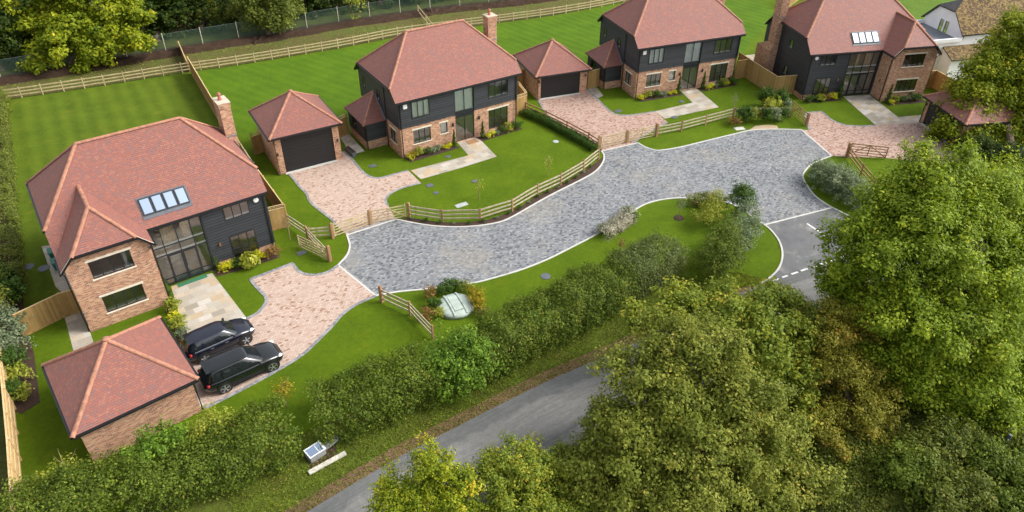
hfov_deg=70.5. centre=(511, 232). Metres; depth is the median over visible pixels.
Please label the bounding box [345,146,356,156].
planter trough
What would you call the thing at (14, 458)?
panel fence
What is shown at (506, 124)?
variegated shrub
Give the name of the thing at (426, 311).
red leaved shrub
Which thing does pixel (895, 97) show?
variegated shrub
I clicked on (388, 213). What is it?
field gate
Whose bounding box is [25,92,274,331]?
detached house
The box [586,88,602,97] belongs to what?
path
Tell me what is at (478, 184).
sapling
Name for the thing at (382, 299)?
rail fence
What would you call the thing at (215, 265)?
conifer topiary
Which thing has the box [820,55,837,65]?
window
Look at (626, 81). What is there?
window
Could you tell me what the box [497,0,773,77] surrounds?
lawn
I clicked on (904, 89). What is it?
window
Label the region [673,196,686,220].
sapling
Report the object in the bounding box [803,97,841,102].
flower bed
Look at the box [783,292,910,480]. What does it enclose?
hornbeam
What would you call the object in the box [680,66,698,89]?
front door
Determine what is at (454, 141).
conifer topiary
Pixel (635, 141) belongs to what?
path edging
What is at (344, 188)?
driveway
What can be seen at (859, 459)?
brambles
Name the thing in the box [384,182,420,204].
path edging
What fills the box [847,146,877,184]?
rail fence
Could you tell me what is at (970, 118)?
garage
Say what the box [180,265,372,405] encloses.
driveway
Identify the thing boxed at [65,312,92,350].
path
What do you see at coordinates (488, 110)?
window
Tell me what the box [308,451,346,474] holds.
plank
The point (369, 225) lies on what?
path edging
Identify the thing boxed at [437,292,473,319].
tank cover
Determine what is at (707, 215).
bush
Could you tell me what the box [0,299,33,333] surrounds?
grey leaved shrub
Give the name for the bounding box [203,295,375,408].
path edging
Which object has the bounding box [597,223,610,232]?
lavender shrub
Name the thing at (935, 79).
panel fence
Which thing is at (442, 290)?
evergreen shrub
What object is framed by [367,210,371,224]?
gate post
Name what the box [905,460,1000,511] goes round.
bramble bush
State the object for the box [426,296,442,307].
evergreen shrub
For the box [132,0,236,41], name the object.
undergrowth
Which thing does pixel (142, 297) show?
window
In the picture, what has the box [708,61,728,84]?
window
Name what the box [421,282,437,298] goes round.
red leaved shrub
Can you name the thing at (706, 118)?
rail fence
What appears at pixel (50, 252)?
wheelie bin
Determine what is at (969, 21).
cottage
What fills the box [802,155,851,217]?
kerb
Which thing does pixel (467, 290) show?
variegated shrub
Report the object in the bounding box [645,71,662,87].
window
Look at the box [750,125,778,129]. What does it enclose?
path
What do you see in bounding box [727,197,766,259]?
bush
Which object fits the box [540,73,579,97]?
garage door
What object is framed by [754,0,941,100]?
detached house
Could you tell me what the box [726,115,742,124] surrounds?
red leaved shrub
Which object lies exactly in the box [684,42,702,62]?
landing window
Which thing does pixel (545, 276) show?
drain cover
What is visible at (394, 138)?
window
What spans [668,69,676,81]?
window
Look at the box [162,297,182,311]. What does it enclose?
variegated shrub
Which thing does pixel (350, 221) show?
field gate
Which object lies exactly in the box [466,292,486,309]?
golden shrub
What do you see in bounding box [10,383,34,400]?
variegated shrub
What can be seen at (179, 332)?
lavender shrub
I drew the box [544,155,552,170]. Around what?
sapling
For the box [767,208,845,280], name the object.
road
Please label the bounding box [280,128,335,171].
garage door
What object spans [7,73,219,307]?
lawn
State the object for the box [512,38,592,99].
garage
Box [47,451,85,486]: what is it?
sapling
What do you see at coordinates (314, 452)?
garden frame
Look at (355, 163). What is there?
path edging
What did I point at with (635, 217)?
evergreen shrub
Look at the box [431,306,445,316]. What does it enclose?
variegated shrub
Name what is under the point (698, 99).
path
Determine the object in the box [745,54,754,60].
path
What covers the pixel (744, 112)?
leafy shrub
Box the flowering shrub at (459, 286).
[454,278,475,290]
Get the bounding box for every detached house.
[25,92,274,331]
[343,8,521,158]
[585,0,745,98]
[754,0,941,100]
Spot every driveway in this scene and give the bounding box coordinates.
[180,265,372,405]
[291,151,418,234]
[539,90,666,149]
[803,112,962,163]
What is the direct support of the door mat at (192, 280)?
on the path at (207, 300)
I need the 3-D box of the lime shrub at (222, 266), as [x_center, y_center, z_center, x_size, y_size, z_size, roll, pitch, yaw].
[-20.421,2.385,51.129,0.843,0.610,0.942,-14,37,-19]
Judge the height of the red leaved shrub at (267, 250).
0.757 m
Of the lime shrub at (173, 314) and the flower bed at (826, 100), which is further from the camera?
the flower bed at (826, 100)
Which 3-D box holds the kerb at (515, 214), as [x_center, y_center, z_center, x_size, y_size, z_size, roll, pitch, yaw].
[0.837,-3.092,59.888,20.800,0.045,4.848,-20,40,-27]
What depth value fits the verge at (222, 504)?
39.49 m
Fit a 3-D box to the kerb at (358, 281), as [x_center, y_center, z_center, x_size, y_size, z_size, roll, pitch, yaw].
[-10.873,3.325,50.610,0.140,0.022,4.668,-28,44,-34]
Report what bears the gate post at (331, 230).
on the lawn at (514, 168)
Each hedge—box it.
[0,392,304,511]
[301,339,449,447]
[453,248,643,385]
[519,108,602,152]
[595,207,640,240]
[600,229,690,302]
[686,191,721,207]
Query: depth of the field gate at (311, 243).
52.61 m
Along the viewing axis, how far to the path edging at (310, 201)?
58.80 m
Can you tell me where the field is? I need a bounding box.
[898,0,954,19]
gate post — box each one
[326,245,331,261]
[329,222,334,238]
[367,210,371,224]
[626,130,628,142]
[655,123,658,136]
[805,113,810,126]
[845,142,851,157]
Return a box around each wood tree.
[0,0,41,71]
[133,0,194,41]
[174,0,240,30]
[284,0,352,16]
[365,0,413,4]
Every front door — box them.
[168,246,203,281]
[455,114,473,140]
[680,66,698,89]
[846,73,867,94]
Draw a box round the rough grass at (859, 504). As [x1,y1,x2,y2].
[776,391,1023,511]
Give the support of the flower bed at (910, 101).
on the lawn at (514, 168)
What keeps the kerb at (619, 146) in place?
on the road at (398, 255)
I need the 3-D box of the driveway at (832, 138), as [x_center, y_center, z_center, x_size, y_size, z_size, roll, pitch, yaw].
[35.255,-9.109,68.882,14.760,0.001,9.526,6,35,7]
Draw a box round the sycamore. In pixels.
[617,271,834,461]
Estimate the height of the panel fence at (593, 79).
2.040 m
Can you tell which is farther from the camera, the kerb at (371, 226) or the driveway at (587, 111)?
the driveway at (587, 111)
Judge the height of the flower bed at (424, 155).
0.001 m
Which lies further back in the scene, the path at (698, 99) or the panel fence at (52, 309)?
the path at (698, 99)
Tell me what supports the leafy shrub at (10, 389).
on the flower bed at (33, 399)
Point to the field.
(917, 9)
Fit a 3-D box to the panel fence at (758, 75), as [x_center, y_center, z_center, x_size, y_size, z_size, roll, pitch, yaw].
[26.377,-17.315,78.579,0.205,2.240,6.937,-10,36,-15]
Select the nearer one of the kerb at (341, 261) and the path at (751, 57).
the kerb at (341, 261)
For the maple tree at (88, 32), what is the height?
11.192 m
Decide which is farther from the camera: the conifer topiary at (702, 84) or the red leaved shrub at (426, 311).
the conifer topiary at (702, 84)
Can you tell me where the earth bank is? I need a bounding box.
[0,0,556,85]
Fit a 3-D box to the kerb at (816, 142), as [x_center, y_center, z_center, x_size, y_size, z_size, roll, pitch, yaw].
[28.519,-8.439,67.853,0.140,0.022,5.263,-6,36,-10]
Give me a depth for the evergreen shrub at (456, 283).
49.40 m
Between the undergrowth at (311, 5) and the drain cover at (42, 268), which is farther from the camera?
the undergrowth at (311, 5)
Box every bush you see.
[0,467,72,511]
[111,415,188,486]
[184,398,250,458]
[343,0,367,18]
[412,316,508,404]
[688,212,749,284]
[690,186,735,228]
[723,177,759,217]
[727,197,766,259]
[800,157,874,209]
[865,435,951,507]
[888,408,992,481]
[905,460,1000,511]
[952,131,1023,171]
[957,427,1018,486]
[982,440,1023,511]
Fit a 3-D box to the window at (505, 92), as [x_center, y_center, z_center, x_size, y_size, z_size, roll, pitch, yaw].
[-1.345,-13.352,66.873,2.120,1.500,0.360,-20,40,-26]
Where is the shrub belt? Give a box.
[0,86,28,285]
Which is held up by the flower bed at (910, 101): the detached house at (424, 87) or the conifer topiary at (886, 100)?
the conifer topiary at (886, 100)
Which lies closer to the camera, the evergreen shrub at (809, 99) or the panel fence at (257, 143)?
the panel fence at (257, 143)
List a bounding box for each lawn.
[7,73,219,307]
[8,0,995,511]
[196,26,515,141]
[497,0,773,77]
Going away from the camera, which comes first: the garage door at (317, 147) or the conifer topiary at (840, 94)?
the garage door at (317, 147)
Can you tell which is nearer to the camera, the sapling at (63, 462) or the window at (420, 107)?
the sapling at (63, 462)
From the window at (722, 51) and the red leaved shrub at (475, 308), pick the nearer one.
the red leaved shrub at (475, 308)
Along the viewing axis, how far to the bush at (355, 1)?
93.73 m
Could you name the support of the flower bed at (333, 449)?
on the verge at (222, 504)
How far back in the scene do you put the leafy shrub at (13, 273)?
48.52 m
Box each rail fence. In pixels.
[0,0,624,97]
[287,214,328,261]
[307,226,330,239]
[378,285,433,339]
[406,148,599,222]
[417,5,432,24]
[525,102,599,149]
[658,107,793,133]
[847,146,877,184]
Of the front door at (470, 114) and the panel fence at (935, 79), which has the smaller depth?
the front door at (470, 114)
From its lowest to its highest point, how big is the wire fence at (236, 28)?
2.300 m
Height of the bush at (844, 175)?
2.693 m
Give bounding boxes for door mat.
[177,274,207,286]
[465,139,478,143]
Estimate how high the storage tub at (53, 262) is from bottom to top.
0.680 m
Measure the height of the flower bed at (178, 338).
0.001 m
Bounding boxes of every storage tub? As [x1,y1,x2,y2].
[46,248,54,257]
[50,258,56,270]
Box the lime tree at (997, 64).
[922,4,1023,159]
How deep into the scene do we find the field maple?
34.39 m
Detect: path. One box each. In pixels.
[0,0,625,99]
[42,245,75,314]
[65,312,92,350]
[171,273,245,332]
[341,134,363,152]
[411,138,496,178]
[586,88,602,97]
[655,88,717,118]
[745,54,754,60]
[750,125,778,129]
[843,95,920,124]
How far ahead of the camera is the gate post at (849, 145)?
65.11 m
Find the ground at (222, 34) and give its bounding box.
[0,0,1019,511]
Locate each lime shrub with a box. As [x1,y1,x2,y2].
[165,309,180,320]
[217,261,227,272]
[223,259,233,271]
[254,249,262,256]
[827,92,838,98]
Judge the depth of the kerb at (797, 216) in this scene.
57.52 m
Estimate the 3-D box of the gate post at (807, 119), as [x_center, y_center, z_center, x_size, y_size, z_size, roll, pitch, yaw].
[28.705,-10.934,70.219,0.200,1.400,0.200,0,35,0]
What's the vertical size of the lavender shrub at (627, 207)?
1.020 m
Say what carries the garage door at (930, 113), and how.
in the garage at (970, 118)
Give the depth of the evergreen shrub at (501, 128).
68.77 m
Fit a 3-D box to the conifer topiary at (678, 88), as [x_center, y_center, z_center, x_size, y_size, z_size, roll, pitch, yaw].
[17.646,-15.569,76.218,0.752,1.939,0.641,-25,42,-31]
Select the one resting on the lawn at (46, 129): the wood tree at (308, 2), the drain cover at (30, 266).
the drain cover at (30, 266)
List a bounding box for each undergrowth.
[0,32,36,66]
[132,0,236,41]
[231,0,348,28]
[339,0,443,10]
[486,282,997,511]
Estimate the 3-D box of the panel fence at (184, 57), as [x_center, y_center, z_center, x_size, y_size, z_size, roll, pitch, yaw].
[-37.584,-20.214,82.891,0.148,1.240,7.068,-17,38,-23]
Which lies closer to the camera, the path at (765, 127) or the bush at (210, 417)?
the bush at (210, 417)
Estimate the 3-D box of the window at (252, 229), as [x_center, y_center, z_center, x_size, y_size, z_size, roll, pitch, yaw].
[-19.242,0.857,52.041,1.760,2.200,0.360,-22,41,-29]
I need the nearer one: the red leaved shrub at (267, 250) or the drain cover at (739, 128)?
the red leaved shrub at (267, 250)
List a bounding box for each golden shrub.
[466,285,486,302]
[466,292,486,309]
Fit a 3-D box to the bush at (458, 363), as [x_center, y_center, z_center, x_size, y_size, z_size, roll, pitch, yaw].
[-2.976,7.396,41.549,5.604,3.906,4.981,0,35,0]
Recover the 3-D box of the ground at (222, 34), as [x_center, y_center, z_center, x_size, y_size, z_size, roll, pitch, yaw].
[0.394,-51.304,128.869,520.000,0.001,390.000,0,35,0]
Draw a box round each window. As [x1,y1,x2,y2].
[85,247,136,280]
[99,281,148,314]
[222,201,249,220]
[230,229,259,259]
[389,124,396,144]
[411,98,429,118]
[412,125,431,144]
[439,120,448,134]
[455,87,473,112]
[487,104,508,131]
[488,79,507,97]
[624,69,631,86]
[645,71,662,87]
[648,48,664,63]
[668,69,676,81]
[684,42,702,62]
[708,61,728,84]
[714,38,732,53]
[812,77,831,94]
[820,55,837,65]
[893,77,918,92]
[901,52,927,67]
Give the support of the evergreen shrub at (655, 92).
on the flower bed at (656, 97)
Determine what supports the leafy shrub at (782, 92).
on the lawn at (514, 168)
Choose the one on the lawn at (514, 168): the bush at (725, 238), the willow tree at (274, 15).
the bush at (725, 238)
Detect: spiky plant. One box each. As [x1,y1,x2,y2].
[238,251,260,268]
[760,94,784,107]
[816,93,826,100]
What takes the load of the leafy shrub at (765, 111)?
on the lawn at (514, 168)
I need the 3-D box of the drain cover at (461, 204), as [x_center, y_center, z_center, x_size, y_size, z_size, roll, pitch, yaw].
[-4.087,-2.233,58.607,1.050,0.033,0.500,-20,40,-27]
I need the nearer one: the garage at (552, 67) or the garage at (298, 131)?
the garage at (298, 131)
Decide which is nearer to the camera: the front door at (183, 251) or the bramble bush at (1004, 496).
the bramble bush at (1004, 496)
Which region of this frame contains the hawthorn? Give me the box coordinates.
[459,429,608,511]
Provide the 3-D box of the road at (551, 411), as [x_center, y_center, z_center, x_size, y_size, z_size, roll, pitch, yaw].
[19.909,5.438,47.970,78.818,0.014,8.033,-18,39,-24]
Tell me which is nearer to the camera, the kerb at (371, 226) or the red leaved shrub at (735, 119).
the kerb at (371, 226)
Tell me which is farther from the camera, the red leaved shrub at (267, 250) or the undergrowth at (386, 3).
the undergrowth at (386, 3)
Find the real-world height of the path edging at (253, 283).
0.030 m
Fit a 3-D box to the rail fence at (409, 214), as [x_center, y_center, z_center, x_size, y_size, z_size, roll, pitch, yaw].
[0.636,-3.589,59.425,18.648,1.390,3.541,-18,39,-25]
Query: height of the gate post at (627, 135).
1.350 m
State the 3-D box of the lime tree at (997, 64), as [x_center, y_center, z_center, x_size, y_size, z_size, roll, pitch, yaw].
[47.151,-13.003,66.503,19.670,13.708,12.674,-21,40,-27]
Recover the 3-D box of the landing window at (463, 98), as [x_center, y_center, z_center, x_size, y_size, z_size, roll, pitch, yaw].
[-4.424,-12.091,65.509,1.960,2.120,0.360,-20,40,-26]
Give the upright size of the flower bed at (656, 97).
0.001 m
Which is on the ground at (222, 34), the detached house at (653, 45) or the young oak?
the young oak
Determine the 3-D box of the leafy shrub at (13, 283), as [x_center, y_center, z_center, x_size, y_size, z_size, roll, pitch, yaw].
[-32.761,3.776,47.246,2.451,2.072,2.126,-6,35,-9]
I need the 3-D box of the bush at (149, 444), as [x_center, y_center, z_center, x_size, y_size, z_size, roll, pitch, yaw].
[-17.823,11.156,36.537,2.792,3.257,3.535,24,41,30]
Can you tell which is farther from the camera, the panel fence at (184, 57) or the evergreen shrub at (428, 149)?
the panel fence at (184, 57)
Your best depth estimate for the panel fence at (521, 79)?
76.96 m
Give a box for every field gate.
[297,235,327,259]
[332,212,369,235]
[371,204,405,222]
[600,132,626,147]
[628,124,655,141]
[793,102,807,123]
[849,142,888,157]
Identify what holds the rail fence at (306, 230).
on the lawn at (514, 168)
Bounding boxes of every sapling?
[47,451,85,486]
[268,376,295,406]
[279,212,292,239]
[473,178,484,189]
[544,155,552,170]
[616,237,624,250]
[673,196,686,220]
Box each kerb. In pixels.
[337,234,350,264]
[339,265,375,294]
[348,219,394,234]
[376,197,783,295]
[395,151,604,227]
[602,142,637,150]
[638,129,801,150]
[765,207,830,224]
[802,130,830,154]
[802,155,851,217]
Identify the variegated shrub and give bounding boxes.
[3,359,37,382]
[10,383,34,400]
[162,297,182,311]
[165,312,189,329]
[413,145,423,155]
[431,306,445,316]
[463,282,474,293]
[503,121,513,132]
[720,78,728,85]
[891,95,899,103]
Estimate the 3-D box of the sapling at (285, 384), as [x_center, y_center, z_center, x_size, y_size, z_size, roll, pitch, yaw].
[-12.799,9.026,40.584,1.422,2.156,1.377,25,42,30]
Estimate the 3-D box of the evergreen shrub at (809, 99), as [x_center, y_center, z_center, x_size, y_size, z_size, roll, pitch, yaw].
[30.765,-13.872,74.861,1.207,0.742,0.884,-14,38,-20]
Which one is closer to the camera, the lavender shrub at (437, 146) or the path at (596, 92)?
the lavender shrub at (437, 146)
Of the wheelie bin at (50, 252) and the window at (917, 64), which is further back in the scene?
the window at (917, 64)
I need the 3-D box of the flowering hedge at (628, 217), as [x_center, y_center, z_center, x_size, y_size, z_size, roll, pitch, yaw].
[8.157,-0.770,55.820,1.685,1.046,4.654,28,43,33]
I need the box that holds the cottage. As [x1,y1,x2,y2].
[917,0,1023,79]
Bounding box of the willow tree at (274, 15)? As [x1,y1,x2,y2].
[225,0,306,34]
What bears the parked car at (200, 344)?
on the driveway at (297, 315)
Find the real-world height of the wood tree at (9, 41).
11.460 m
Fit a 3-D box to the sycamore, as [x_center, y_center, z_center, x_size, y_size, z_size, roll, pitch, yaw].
[12.127,6.925,40.531,12.293,7.405,9.861,0,35,0]
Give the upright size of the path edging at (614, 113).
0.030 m
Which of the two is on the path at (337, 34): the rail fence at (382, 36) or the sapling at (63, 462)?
the rail fence at (382, 36)
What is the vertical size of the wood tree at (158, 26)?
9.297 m
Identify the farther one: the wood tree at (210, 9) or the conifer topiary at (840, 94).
the wood tree at (210, 9)
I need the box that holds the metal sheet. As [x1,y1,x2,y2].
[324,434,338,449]
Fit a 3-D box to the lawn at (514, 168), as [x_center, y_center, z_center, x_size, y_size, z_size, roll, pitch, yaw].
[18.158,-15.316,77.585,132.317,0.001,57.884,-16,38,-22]
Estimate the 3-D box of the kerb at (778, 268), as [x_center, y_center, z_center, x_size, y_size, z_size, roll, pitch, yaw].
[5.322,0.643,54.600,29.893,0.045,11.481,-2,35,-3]
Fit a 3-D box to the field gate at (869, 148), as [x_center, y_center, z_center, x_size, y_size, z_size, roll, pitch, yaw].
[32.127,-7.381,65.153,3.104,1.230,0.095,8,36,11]
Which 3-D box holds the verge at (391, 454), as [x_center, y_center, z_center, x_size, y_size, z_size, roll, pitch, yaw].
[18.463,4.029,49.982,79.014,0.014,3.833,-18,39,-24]
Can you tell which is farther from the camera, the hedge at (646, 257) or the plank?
the hedge at (646, 257)
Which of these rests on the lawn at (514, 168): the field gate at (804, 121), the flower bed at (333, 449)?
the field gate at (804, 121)
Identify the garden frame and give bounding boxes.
[303,441,326,462]
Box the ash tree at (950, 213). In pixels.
[806,135,1023,440]
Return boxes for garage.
[41,315,202,462]
[248,89,342,174]
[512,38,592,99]
[919,82,1023,144]
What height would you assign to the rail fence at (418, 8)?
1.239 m
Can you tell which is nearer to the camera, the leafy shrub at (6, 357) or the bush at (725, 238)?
the leafy shrub at (6, 357)
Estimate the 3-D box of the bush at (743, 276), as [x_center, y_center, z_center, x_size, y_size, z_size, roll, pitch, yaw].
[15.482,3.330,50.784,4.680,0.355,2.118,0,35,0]
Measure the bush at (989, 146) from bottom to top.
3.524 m
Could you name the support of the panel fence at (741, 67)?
on the lawn at (514, 168)
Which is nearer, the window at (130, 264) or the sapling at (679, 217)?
the window at (130, 264)
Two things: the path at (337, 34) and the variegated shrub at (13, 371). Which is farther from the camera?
the path at (337, 34)
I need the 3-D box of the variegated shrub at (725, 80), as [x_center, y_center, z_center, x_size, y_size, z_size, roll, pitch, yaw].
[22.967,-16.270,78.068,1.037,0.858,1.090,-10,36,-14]
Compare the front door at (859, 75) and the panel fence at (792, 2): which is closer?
the front door at (859, 75)
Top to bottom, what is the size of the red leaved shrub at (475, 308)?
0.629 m
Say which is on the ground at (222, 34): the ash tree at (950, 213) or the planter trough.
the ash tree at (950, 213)
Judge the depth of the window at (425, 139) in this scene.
64.98 m
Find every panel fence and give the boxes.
[0,322,21,510]
[11,289,81,336]
[178,41,189,71]
[187,56,289,226]
[250,131,263,154]
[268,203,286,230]
[338,113,348,137]
[516,81,526,114]
[517,69,524,88]
[587,68,599,88]
[734,59,747,78]
[738,52,776,89]
[772,75,796,93]
[789,0,797,6]
[926,70,956,91]
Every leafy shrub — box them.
[0,260,25,285]
[0,272,29,305]
[0,342,31,370]
[0,375,24,398]
[733,105,755,120]
[753,86,777,100]
[757,105,773,119]
[772,85,791,107]
[777,107,790,120]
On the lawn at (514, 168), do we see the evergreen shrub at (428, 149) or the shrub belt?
the shrub belt
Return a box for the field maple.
[536,302,851,511]
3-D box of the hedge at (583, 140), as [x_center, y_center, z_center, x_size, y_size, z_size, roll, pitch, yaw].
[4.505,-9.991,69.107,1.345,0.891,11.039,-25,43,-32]
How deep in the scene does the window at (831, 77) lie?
75.17 m
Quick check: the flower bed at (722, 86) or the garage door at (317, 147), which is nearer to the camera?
the garage door at (317, 147)
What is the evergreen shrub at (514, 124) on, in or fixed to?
on the flower bed at (496, 135)
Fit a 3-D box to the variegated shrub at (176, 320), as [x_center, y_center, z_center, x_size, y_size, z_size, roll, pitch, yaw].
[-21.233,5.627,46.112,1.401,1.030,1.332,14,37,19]
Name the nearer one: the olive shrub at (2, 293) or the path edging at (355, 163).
the olive shrub at (2, 293)
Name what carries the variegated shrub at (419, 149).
on the lawn at (514, 168)
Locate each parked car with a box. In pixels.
[180,317,254,361]
[197,340,282,394]
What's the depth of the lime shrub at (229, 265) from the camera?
51.13 m
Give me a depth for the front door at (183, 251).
49.92 m
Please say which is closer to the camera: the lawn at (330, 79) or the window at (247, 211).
the window at (247, 211)
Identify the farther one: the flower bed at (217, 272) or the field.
the field
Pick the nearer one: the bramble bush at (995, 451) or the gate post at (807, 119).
the bramble bush at (995, 451)
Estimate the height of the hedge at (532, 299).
3.524 m
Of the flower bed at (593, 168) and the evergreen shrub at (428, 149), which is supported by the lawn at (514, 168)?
the flower bed at (593, 168)
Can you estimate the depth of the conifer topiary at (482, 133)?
67.76 m
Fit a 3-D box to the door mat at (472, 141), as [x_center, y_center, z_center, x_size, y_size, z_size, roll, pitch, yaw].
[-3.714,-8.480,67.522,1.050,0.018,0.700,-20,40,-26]
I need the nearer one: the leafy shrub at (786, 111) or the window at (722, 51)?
the leafy shrub at (786, 111)
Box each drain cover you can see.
[24,263,33,269]
[37,265,49,271]
[296,250,306,255]
[454,202,468,207]
[541,273,550,279]
[733,127,745,129]
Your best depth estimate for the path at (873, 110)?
73.20 m
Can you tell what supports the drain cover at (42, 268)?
on the lawn at (46, 129)
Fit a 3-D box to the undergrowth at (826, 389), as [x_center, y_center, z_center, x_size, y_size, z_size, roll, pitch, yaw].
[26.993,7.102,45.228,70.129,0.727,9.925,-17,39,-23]
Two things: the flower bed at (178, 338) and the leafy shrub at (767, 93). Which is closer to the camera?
the flower bed at (178, 338)
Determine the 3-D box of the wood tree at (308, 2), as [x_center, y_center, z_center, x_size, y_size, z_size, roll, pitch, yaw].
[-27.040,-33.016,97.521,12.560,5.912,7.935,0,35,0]
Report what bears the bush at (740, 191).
on the lawn at (514, 168)
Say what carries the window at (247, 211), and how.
in the detached house at (128, 218)
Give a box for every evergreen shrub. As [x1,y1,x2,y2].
[230,256,240,267]
[422,146,431,154]
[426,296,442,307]
[436,282,446,294]
[443,277,454,293]
[448,277,463,289]
[497,125,505,133]
[511,121,519,128]
[625,211,638,220]
[650,89,660,97]
[728,77,736,83]
[804,94,814,101]
[908,92,919,100]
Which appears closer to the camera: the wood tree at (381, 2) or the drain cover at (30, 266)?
the drain cover at (30, 266)
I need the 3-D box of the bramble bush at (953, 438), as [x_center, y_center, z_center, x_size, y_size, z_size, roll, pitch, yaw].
[22.533,11.004,37.963,5.666,2.442,4.344,0,35,0]
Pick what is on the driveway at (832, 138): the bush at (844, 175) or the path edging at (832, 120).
the path edging at (832, 120)
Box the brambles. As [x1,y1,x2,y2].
[775,387,1023,511]
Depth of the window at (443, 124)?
65.87 m
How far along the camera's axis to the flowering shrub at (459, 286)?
49.30 m
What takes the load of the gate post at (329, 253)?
on the lawn at (514, 168)
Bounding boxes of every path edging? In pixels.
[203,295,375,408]
[246,262,338,318]
[288,174,337,225]
[343,151,408,178]
[348,217,393,232]
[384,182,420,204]
[587,89,654,115]
[633,122,667,142]
[804,111,875,129]
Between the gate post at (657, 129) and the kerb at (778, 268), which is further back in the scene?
the gate post at (657, 129)
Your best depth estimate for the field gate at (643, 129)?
67.67 m
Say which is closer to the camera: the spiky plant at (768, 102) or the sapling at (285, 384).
the sapling at (285, 384)
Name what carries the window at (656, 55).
in the detached house at (653, 45)
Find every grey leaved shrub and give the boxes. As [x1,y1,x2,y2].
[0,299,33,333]
[0,322,36,358]
[771,107,781,120]
[780,98,793,109]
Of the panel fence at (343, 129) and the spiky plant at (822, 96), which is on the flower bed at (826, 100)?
the spiky plant at (822, 96)
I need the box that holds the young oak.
[362,430,491,511]
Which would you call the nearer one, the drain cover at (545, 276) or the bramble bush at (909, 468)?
the bramble bush at (909, 468)
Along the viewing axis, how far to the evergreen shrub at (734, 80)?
78.22 m
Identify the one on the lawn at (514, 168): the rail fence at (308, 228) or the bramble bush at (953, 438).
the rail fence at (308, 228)
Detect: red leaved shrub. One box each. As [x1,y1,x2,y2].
[263,244,279,258]
[419,305,437,321]
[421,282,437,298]
[473,305,489,313]
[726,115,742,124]
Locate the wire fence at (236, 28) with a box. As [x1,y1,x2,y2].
[0,0,500,76]
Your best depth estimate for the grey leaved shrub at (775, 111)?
70.64 m
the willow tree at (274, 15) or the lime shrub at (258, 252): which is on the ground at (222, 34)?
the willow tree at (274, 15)
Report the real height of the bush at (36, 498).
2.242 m
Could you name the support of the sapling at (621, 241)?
on the lawn at (514, 168)
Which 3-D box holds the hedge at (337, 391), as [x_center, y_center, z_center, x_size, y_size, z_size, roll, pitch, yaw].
[-7.649,8.656,40.104,7.875,3.470,4.320,-16,38,-22]
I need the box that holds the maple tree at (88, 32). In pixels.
[0,0,157,74]
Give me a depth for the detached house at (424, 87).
65.12 m
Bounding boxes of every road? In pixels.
[307,240,985,511]
[340,130,829,293]
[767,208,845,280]
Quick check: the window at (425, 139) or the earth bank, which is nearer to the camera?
the window at (425, 139)
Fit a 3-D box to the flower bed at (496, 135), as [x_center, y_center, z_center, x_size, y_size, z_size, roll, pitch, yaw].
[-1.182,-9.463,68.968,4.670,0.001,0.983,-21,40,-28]
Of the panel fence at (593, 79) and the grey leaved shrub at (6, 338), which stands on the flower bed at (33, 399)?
the grey leaved shrub at (6, 338)
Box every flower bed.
[0,108,39,413]
[165,304,186,342]
[213,251,279,276]
[304,442,337,467]
[401,156,603,225]
[406,145,458,161]
[476,127,521,140]
[637,93,682,101]
[697,82,736,91]
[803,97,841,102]
[882,99,925,104]
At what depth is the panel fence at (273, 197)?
62.70 m
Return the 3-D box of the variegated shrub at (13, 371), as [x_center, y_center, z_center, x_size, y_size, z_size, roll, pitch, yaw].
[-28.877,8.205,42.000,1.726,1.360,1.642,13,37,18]
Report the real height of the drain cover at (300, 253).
0.033 m
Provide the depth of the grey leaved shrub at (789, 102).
72.58 m
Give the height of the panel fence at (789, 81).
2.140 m
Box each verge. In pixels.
[164,274,724,511]
[284,285,755,511]
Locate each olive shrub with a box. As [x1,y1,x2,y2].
[0,283,14,316]
[749,106,761,119]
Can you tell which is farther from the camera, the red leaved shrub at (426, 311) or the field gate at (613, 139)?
the field gate at (613, 139)
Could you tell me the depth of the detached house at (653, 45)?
75.31 m
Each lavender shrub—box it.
[173,325,190,336]
[434,144,442,150]
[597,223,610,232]
[619,204,636,213]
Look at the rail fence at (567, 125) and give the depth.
68.91 m
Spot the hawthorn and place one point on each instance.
(529, 473)
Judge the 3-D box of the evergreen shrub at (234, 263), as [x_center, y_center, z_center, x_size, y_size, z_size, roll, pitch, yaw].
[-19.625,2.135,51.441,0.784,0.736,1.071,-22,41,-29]
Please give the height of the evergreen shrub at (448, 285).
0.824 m
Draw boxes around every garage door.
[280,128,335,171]
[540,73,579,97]
[923,103,958,141]
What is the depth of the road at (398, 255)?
58.46 m
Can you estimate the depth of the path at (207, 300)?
48.46 m
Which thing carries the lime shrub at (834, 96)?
on the flower bed at (826, 100)
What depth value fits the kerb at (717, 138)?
68.37 m
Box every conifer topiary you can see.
[161,276,171,292]
[212,257,219,269]
[452,129,456,146]
[480,121,485,137]
[676,76,681,93]
[700,71,705,88]
[836,78,844,98]
[884,84,892,103]

